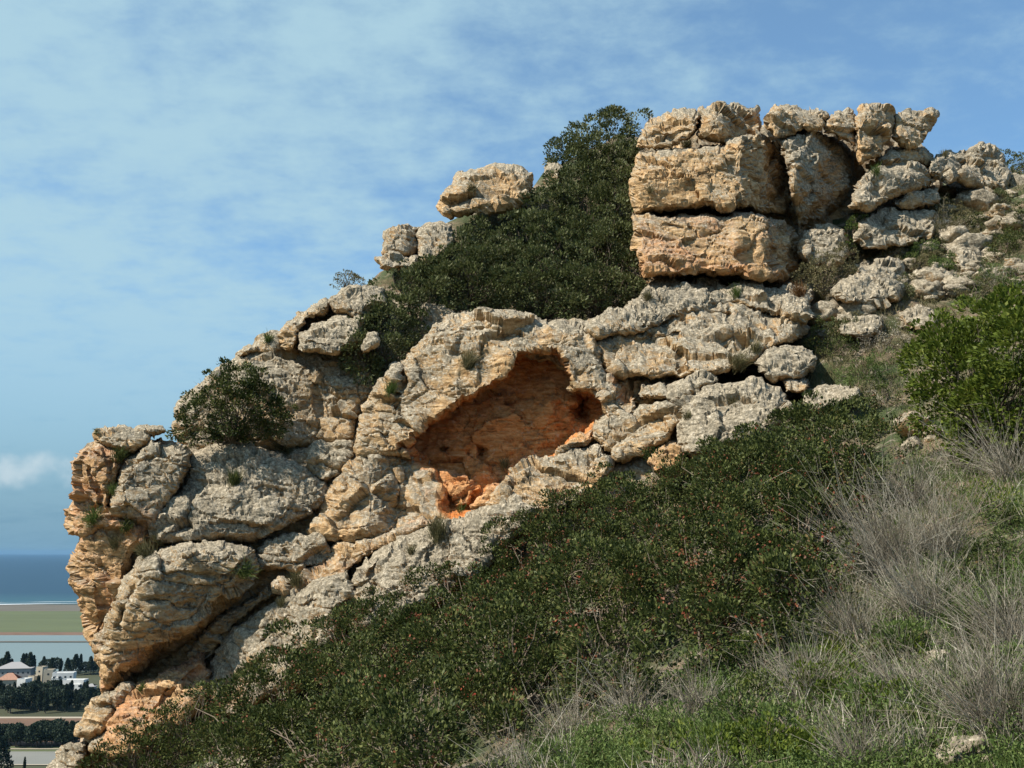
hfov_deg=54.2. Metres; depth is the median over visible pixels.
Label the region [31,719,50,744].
broadleaf tree
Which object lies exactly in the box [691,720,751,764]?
herb clump
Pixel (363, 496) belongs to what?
rock bulge
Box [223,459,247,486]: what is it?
grass tuft
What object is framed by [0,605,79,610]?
dune strip
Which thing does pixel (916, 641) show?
herb clump
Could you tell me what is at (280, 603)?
grass tuft
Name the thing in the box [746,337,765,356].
grass tuft
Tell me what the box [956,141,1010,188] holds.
boulder
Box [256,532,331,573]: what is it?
boulder
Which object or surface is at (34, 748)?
track
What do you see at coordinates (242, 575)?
grass tuft
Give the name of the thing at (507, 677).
lentisk shrub
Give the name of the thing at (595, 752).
herb clump
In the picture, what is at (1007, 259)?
stone
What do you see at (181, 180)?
sky
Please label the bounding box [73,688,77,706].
cypress tree
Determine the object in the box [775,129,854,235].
rock block
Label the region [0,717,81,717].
road
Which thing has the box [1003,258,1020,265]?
stone
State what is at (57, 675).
house
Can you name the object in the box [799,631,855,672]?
herb clump
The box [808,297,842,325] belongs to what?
stone
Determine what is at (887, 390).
bush
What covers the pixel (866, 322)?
boulder
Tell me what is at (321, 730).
lentisk shrub
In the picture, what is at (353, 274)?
bush
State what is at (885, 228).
rock slab
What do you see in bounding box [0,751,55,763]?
pale field
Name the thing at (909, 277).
scrub bush
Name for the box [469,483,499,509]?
boulder
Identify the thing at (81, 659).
cypress tree
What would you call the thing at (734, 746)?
bush
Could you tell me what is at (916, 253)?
scrub bush
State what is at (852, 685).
herb clump
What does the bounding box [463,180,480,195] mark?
grass tuft
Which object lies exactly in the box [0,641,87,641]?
pond dyke
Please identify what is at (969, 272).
stone
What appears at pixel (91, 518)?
grass tuft
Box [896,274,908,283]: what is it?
stone
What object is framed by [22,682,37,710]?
pine tree
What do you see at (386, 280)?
hillside
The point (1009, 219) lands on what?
stone
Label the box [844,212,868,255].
bush
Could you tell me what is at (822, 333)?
stone
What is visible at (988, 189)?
stone
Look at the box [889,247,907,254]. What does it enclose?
stone
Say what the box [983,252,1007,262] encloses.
stone
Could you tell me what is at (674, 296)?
rock ledge
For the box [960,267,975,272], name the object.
stone
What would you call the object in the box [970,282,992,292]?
scrub bush
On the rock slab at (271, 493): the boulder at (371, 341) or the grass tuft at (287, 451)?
the grass tuft at (287, 451)
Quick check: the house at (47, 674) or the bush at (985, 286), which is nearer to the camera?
the bush at (985, 286)
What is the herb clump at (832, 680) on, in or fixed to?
on the hillside
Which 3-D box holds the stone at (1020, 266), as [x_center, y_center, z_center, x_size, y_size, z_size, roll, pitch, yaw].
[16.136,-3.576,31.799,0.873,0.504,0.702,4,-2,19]
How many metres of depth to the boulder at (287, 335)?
29.69 m
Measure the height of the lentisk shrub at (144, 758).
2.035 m
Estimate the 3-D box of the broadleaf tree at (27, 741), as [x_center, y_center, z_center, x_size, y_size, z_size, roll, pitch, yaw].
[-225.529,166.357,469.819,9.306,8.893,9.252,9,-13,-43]
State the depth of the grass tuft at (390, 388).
27.19 m
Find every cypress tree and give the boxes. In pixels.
[0,683,5,708]
[4,686,12,712]
[20,653,25,662]
[22,757,25,767]
[36,689,42,710]
[42,692,49,712]
[58,658,62,670]
[61,683,69,711]
[68,682,73,708]
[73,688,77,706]
[74,694,80,710]
[78,654,82,670]
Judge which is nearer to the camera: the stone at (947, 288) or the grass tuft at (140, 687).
the grass tuft at (140, 687)
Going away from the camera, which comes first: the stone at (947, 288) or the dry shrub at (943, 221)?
the stone at (947, 288)
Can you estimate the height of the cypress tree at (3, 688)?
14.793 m
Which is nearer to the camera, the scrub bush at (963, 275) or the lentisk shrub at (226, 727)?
the lentisk shrub at (226, 727)
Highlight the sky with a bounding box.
[0,0,1023,553]
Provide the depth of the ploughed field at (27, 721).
539.61 m
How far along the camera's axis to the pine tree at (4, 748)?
405.19 m
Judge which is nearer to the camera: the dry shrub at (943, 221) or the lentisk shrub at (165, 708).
the lentisk shrub at (165, 708)
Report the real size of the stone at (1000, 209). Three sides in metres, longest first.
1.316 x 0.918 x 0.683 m
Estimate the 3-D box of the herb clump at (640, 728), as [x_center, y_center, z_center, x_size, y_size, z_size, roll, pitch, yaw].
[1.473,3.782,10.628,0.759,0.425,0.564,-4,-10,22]
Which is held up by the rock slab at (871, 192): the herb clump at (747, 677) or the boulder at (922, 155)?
the boulder at (922, 155)
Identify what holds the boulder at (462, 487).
on the cliff at (426, 496)
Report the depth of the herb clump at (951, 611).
11.19 m
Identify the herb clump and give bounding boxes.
[526,741,558,767]
[583,747,626,767]
[616,720,670,744]
[620,703,676,739]
[639,726,685,765]
[654,697,699,733]
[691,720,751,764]
[704,665,785,720]
[719,633,774,668]
[722,575,783,619]
[723,710,813,761]
[729,697,801,755]
[734,666,772,696]
[762,719,829,762]
[778,657,873,712]
[789,665,853,704]
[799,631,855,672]
[811,722,867,762]
[830,671,889,715]
[844,705,917,731]
[850,674,919,711]
[857,617,937,666]
[885,632,927,667]
[885,705,942,734]
[892,518,928,539]
[893,714,964,743]
[910,733,941,764]
[912,456,960,477]
[925,574,979,607]
[925,659,999,693]
[939,677,1023,731]
[942,600,1006,645]
[956,657,1020,677]
[964,587,1023,631]
[981,601,1022,622]
[988,505,1023,534]
[993,639,1023,668]
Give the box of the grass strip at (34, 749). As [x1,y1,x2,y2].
[8,746,59,750]
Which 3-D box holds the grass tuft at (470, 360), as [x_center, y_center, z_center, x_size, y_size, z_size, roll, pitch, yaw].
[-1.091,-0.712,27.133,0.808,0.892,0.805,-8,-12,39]
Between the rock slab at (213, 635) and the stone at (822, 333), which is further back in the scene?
the stone at (822, 333)
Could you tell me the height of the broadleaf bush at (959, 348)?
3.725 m
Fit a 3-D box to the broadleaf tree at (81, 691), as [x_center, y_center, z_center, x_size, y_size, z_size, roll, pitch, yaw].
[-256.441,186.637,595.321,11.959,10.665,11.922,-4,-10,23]
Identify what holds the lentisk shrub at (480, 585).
on the hillside
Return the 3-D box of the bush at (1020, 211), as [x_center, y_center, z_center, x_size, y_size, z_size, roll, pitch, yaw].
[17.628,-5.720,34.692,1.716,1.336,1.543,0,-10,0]
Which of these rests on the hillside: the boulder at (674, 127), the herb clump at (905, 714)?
the herb clump at (905, 714)
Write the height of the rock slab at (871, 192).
3.383 m
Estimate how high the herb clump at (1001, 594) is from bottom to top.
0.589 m
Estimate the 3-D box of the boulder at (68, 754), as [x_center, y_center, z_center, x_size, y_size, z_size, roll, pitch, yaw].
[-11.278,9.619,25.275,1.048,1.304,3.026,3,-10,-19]
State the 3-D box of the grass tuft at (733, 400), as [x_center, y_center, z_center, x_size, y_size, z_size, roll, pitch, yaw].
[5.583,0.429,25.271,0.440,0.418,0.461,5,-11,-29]
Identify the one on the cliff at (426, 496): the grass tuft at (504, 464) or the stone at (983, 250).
the grass tuft at (504, 464)
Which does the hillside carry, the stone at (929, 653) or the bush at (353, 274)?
the stone at (929, 653)
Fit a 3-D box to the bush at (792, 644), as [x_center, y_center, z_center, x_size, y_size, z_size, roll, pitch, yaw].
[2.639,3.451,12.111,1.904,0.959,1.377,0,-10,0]
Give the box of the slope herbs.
[741,183,1023,409]
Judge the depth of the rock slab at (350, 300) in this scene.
29.69 m
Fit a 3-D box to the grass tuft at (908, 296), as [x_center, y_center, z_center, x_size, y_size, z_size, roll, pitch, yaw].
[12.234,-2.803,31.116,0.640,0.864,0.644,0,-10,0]
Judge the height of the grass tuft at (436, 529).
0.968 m
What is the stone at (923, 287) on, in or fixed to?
on the hillside
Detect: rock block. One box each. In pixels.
[628,129,794,216]
[630,209,800,283]
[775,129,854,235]
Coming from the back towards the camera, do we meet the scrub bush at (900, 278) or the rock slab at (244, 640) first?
the scrub bush at (900, 278)
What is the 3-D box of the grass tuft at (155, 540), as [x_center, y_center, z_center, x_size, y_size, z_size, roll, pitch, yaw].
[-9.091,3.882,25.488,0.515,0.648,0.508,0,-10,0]
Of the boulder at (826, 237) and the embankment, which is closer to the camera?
the boulder at (826, 237)
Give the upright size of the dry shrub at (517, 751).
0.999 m
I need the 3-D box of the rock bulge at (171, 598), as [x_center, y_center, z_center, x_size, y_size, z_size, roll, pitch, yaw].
[-8.834,6.175,25.876,4.930,4.372,4.183,0,-10,0]
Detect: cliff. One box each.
[80,350,691,767]
[277,299,809,433]
[638,119,942,282]
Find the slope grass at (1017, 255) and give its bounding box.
[743,169,1023,409]
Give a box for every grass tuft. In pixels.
[73,499,104,527]
[101,480,117,495]
[107,531,121,551]
[109,441,129,463]
[118,517,138,534]
[128,535,156,559]
[133,682,144,693]
[148,530,163,548]
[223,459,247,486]
[227,553,259,580]
[260,330,275,343]
[264,437,298,456]
[266,438,290,450]
[275,596,288,607]
[283,565,306,589]
[381,375,399,396]
[404,541,417,555]
[420,505,453,544]
[455,499,468,511]
[457,344,487,371]
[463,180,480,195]
[498,456,510,471]
[632,287,653,300]
[645,183,654,193]
[680,137,695,147]
[680,409,691,420]
[722,398,739,405]
[723,286,742,298]
[726,345,756,373]
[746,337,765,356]
[762,281,772,286]
[786,279,806,297]
[811,285,831,301]
[867,161,881,177]
[903,287,915,300]
[939,148,948,156]
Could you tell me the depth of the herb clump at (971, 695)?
8.44 m
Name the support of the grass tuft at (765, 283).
on the hillside
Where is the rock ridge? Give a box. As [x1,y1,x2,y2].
[343,492,540,638]
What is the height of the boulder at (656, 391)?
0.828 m
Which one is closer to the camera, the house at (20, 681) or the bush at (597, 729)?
the bush at (597, 729)
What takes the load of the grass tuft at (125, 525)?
on the rock slab at (151, 476)
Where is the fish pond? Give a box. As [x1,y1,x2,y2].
[0,635,94,670]
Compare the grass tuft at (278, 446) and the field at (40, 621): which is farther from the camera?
the field at (40, 621)
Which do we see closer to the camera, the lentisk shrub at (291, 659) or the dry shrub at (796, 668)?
the dry shrub at (796, 668)
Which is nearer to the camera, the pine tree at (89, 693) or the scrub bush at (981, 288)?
the scrub bush at (981, 288)
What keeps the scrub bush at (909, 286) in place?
on the hillside
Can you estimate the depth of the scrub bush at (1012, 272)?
30.66 m
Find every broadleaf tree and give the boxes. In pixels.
[0,658,11,666]
[0,687,23,712]
[1,722,8,735]
[4,722,26,746]
[13,686,25,708]
[19,686,31,708]
[22,730,37,746]
[23,722,48,746]
[30,681,54,707]
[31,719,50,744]
[37,658,53,667]
[37,722,54,745]
[38,723,63,745]
[46,679,59,686]
[47,657,63,668]
[48,685,69,710]
[50,717,68,725]
[50,725,70,746]
[54,726,77,743]
[73,689,86,704]
[80,661,89,670]
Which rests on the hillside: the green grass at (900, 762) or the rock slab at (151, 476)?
the green grass at (900, 762)
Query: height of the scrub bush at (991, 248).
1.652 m
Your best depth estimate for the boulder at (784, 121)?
35.03 m
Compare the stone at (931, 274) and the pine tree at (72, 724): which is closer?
the stone at (931, 274)
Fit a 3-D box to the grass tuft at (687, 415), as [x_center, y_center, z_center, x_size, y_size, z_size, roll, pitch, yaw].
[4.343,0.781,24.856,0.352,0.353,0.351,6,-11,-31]
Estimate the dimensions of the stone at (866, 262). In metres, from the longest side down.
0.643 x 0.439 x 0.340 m
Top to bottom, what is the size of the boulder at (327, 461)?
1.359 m
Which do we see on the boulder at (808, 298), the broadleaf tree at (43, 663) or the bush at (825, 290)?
the bush at (825, 290)
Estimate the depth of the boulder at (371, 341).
27.70 m
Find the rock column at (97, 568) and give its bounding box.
[63,440,149,646]
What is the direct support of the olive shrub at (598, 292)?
on the cliff at (438, 312)
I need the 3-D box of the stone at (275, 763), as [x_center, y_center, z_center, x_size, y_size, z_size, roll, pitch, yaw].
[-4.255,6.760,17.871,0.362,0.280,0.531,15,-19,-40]
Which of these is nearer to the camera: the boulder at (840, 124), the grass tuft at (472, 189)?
the grass tuft at (472, 189)
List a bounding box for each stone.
[203,752,231,767]
[263,754,280,767]
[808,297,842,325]
[817,330,830,338]
[834,314,850,322]
[837,302,879,315]
[859,260,869,265]
[881,251,896,257]
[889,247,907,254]
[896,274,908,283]
[903,258,920,271]
[907,267,953,281]
[908,279,945,300]
[914,241,941,256]
[917,209,937,223]
[918,649,955,668]
[933,204,948,211]
[933,732,1007,767]
[935,225,968,243]
[939,185,956,193]
[939,219,953,226]
[940,232,992,253]
[942,274,977,286]
[942,283,970,296]
[945,204,961,212]
[952,188,1002,211]
[956,189,971,196]
[959,270,975,276]
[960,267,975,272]
[964,260,983,271]
[969,215,989,225]
[973,268,991,280]
[981,186,999,196]
[982,246,998,252]
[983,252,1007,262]
[984,211,1023,238]
[986,203,1012,218]
[990,266,1017,276]
[992,183,1007,190]
[1000,189,1018,196]
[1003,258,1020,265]
[1004,257,1022,263]
[1011,263,1023,274]
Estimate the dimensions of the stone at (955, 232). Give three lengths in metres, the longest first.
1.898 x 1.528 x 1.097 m
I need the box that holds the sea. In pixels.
[0,554,78,603]
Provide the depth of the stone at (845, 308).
30.13 m
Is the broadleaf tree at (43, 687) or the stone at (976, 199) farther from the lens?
the broadleaf tree at (43, 687)
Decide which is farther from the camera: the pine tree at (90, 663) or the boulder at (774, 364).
the pine tree at (90, 663)
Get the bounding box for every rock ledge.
[97,651,211,759]
[583,276,814,340]
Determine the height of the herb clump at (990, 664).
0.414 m
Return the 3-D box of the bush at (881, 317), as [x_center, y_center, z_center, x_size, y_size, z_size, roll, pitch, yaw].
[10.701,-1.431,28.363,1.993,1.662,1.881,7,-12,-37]
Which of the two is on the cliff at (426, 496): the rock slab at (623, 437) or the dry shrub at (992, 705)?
the rock slab at (623, 437)
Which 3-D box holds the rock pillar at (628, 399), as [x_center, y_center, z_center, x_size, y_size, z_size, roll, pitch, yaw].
[2.489,0.362,27.758,2.134,1.651,2.768,-2,-10,14]
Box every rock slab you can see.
[92,424,165,453]
[108,437,191,529]
[148,441,328,544]
[186,585,275,661]
[206,570,353,715]
[237,330,281,355]
[292,515,436,593]
[328,284,386,316]
[374,250,420,270]
[485,443,614,514]
[592,400,681,463]
[848,161,934,212]
[853,207,934,249]
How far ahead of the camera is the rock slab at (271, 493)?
26.08 m
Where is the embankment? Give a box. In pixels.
[0,632,82,634]
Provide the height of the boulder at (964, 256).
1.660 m
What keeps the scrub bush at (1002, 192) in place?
on the hillside
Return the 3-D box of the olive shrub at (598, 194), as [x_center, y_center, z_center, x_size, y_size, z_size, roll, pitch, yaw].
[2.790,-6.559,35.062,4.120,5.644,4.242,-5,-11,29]
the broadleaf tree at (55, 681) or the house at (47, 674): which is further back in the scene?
the house at (47, 674)
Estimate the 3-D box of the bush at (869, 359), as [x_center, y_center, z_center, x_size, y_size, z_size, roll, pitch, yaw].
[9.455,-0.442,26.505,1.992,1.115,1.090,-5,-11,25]
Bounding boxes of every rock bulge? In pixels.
[91,539,259,691]
[305,454,429,543]
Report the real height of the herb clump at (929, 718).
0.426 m
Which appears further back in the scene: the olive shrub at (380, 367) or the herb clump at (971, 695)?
the olive shrub at (380, 367)
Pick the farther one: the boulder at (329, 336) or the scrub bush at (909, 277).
the scrub bush at (909, 277)
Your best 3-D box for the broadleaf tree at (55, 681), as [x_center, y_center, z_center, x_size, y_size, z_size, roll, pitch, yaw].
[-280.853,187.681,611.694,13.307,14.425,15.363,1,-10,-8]
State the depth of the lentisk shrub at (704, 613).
14.54 m
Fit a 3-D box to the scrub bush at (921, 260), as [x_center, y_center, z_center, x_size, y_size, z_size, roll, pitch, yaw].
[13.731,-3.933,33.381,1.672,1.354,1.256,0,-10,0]
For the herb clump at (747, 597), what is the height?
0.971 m
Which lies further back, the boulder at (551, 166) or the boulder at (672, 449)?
the boulder at (551, 166)
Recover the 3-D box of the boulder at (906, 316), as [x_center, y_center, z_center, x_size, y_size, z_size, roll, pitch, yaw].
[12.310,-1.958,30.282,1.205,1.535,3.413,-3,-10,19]
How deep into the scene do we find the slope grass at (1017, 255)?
28.72 m
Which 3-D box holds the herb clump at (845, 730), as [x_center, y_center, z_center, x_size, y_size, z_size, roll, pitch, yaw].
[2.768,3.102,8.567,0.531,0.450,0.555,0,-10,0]
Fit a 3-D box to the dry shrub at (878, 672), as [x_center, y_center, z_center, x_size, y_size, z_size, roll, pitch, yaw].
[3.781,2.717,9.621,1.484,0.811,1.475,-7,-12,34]
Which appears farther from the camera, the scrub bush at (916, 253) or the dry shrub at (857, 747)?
the scrub bush at (916, 253)
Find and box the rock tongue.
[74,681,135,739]
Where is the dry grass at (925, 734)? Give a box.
[454,347,1023,767]
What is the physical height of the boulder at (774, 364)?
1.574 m
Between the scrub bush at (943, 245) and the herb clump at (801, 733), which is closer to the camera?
the herb clump at (801, 733)
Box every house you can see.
[0,662,35,676]
[0,673,22,687]
[16,677,31,687]
[28,675,40,680]
[36,666,47,681]
[43,668,55,682]
[51,671,76,683]
[62,678,88,689]
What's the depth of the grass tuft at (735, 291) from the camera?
29.86 m
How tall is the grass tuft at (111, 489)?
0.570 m
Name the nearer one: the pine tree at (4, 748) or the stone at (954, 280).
the stone at (954, 280)
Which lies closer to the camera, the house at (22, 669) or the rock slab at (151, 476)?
the rock slab at (151, 476)
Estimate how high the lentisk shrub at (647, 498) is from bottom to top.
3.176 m
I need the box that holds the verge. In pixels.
[5,764,47,764]
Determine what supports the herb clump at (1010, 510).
on the hillside
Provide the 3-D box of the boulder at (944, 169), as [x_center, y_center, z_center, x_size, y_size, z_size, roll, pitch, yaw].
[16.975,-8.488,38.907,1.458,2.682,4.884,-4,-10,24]
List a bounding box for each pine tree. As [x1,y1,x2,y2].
[0,735,13,767]
[3,651,12,663]
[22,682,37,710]
[26,652,34,666]
[48,657,55,668]
[57,684,68,709]
[63,658,70,670]
[64,720,78,743]
[69,654,81,672]
[82,687,92,706]
[85,656,94,672]
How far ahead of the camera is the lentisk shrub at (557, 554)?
22.30 m
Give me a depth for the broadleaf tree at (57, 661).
758.78 m
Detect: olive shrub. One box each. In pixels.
[165,356,298,448]
[336,298,422,387]
[366,254,457,337]
[418,213,536,312]
[477,186,606,321]
[527,131,638,262]
[541,214,647,319]
[542,104,653,190]
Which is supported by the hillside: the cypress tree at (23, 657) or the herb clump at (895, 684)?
the herb clump at (895, 684)
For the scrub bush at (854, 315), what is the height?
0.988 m
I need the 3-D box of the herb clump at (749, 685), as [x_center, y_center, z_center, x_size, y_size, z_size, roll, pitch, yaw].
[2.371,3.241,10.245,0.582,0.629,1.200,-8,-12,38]
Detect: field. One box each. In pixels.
[0,611,83,631]
[0,718,81,744]
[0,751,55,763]
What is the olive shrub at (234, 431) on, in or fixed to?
on the rock slab at (271, 493)
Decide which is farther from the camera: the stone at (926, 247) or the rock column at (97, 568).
the stone at (926, 247)
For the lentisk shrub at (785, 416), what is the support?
on the hillside
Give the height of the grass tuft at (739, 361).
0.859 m
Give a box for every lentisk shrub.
[74,706,205,767]
[142,680,225,767]
[188,669,303,767]
[209,615,381,764]
[240,667,419,767]
[290,575,473,701]
[332,647,510,767]
[396,542,559,693]
[418,589,603,753]
[474,464,648,642]
[490,536,707,714]
[583,445,698,573]
[585,499,819,679]
[658,421,839,577]
[702,452,886,659]
[761,389,919,515]
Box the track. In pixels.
[11,748,58,748]
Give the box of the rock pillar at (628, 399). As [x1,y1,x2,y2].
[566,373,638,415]
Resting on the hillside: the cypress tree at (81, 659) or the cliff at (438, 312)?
the cliff at (438, 312)
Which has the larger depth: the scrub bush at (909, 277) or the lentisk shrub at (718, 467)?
the scrub bush at (909, 277)
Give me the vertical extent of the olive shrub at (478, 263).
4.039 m
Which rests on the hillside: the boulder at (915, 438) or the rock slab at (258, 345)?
the boulder at (915, 438)
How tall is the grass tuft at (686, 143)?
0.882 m
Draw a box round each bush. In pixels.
[329,268,366,289]
[512,721,654,767]
[625,716,811,767]
[656,627,817,698]
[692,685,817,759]
[789,241,859,296]
[801,315,861,363]
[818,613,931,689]
[820,315,858,343]
[828,264,856,284]
[833,346,907,385]
[841,310,864,322]
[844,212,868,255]
[850,371,919,410]
[852,312,910,352]
[868,245,902,261]
[895,275,916,299]
[895,280,1023,469]
[898,240,940,264]
[898,249,946,272]
[900,282,915,300]
[901,272,918,282]
[906,233,945,257]
[922,193,980,243]
[928,250,957,272]
[940,527,1023,585]
[944,272,974,287]
[948,274,1001,305]
[948,478,1023,528]
[951,211,986,230]
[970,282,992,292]
[973,263,1006,283]
[980,234,1019,268]
[986,263,1020,288]
[989,222,1023,255]
[990,187,1013,206]
[993,201,1023,231]
[999,149,1023,174]
[999,268,1023,289]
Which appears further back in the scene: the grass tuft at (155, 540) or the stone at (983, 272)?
the stone at (983, 272)
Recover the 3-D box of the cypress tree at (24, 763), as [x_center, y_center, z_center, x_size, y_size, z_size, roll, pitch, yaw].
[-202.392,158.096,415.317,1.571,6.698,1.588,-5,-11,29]
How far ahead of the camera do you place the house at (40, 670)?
703.31 m
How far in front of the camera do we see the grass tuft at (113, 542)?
25.51 m
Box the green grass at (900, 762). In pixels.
[457,359,1023,767]
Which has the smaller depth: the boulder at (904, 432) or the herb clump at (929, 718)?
the herb clump at (929, 718)
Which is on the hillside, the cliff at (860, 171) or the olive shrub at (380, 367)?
the cliff at (860, 171)
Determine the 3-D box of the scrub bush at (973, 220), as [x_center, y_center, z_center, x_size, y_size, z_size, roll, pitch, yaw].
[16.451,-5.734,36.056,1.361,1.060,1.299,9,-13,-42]
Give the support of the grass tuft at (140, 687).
on the rock ledge at (167, 684)
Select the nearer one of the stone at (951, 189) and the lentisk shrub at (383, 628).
the lentisk shrub at (383, 628)
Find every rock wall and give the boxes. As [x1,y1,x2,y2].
[171,344,374,450]
[353,306,623,508]
[597,302,803,380]
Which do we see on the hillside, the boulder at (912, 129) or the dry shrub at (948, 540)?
the dry shrub at (948, 540)
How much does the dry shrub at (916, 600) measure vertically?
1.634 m
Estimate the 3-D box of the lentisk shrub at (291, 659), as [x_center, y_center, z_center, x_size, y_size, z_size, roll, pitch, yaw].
[-4.694,5.972,20.873,2.950,2.722,9.126,3,-10,-15]
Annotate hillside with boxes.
[172,136,1023,767]
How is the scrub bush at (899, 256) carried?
on the hillside
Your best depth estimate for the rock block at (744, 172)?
32.33 m
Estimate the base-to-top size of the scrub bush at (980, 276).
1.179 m
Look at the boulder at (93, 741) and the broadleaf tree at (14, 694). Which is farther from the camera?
the broadleaf tree at (14, 694)
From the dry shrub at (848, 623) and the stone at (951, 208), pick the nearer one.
the dry shrub at (848, 623)
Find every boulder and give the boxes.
[46,741,88,767]
[87,730,106,753]
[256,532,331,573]
[270,575,292,596]
[277,297,329,352]
[297,314,365,355]
[302,439,354,481]
[360,331,380,353]
[381,223,419,256]
[384,361,403,385]
[415,221,454,264]
[436,162,533,219]
[437,469,478,509]
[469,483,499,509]
[543,162,562,188]
[560,430,592,447]
[636,107,700,151]
[637,381,667,400]
[647,441,684,471]
[666,368,717,402]
[674,375,793,456]
[696,101,761,144]
[754,344,816,383]
[763,104,829,137]
[777,282,813,304]
[783,377,809,393]
[797,223,850,268]
[803,383,860,412]
[823,107,855,146]
[830,256,910,309]
[838,314,883,340]
[855,103,895,164]
[876,146,933,167]
[891,107,939,149]
[892,187,940,209]
[893,411,933,437]
[898,304,937,331]
[901,436,923,453]
[911,262,957,300]
[922,425,944,442]
[929,149,965,183]
[953,249,984,269]
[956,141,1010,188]
[1009,173,1023,185]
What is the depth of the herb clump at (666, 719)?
10.39 m
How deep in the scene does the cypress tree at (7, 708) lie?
570.85 m
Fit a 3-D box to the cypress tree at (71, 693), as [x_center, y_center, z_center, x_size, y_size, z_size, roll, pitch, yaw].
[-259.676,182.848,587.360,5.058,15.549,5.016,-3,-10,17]
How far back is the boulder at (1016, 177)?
39.25 m
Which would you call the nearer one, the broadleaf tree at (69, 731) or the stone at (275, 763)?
the stone at (275, 763)
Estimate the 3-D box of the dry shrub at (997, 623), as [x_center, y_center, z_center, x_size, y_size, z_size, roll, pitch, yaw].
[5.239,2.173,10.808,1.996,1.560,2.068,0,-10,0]
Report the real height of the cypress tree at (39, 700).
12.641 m
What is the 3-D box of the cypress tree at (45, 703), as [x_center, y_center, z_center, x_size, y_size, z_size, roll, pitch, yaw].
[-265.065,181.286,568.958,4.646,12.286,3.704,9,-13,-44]
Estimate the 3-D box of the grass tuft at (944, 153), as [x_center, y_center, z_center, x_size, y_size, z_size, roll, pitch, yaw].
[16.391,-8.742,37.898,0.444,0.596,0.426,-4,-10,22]
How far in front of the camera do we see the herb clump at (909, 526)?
15.66 m
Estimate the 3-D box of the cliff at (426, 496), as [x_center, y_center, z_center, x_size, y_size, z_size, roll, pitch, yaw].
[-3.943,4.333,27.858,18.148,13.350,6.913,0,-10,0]
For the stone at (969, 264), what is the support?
on the hillside
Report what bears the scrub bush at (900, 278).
on the hillside
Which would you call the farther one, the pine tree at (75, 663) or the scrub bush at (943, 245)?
the pine tree at (75, 663)
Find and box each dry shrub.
[445,687,577,767]
[507,645,634,740]
[563,620,696,726]
[640,634,742,716]
[710,602,887,701]
[765,543,929,649]
[767,415,990,594]
[788,680,922,767]
[804,621,962,698]
[814,493,1008,622]
[839,433,1022,563]
[843,421,971,506]
[860,553,1023,739]
[908,512,1023,650]
[915,192,977,234]
[915,410,989,470]
[919,391,1023,482]
[971,253,1023,289]
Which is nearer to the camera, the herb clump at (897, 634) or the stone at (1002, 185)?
the herb clump at (897, 634)
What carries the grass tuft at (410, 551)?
on the rock ridge
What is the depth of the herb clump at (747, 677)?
11.40 m
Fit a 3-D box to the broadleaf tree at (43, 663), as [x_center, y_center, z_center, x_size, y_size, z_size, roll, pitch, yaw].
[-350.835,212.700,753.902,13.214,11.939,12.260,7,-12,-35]
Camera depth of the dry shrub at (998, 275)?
30.63 m
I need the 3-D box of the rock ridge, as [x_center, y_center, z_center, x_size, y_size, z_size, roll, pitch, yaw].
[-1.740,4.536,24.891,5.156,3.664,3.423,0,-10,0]
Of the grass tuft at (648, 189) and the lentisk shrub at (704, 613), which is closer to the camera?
the lentisk shrub at (704, 613)
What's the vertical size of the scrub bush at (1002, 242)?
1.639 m
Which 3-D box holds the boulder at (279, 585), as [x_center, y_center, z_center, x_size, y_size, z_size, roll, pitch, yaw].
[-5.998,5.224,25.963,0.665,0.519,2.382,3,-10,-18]
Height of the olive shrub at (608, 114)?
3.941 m
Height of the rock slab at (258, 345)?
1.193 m
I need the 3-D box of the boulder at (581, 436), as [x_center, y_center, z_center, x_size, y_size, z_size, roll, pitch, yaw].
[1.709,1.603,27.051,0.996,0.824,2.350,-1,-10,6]
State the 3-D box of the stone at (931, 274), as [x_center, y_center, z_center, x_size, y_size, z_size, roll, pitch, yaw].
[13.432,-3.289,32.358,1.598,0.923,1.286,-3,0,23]
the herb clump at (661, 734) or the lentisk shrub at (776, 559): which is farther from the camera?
the lentisk shrub at (776, 559)
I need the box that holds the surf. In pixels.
[0,603,71,604]
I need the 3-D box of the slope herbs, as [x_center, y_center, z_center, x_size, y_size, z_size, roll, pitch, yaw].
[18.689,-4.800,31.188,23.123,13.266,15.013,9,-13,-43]
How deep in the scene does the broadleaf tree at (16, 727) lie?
468.10 m
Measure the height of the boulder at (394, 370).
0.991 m
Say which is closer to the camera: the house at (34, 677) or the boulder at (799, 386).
the boulder at (799, 386)
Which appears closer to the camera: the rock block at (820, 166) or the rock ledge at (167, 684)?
the rock ledge at (167, 684)
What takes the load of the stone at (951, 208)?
on the hillside
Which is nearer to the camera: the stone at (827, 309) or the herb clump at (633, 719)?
the herb clump at (633, 719)
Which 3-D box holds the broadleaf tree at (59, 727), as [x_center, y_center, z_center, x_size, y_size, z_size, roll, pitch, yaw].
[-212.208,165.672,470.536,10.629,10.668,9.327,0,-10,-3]

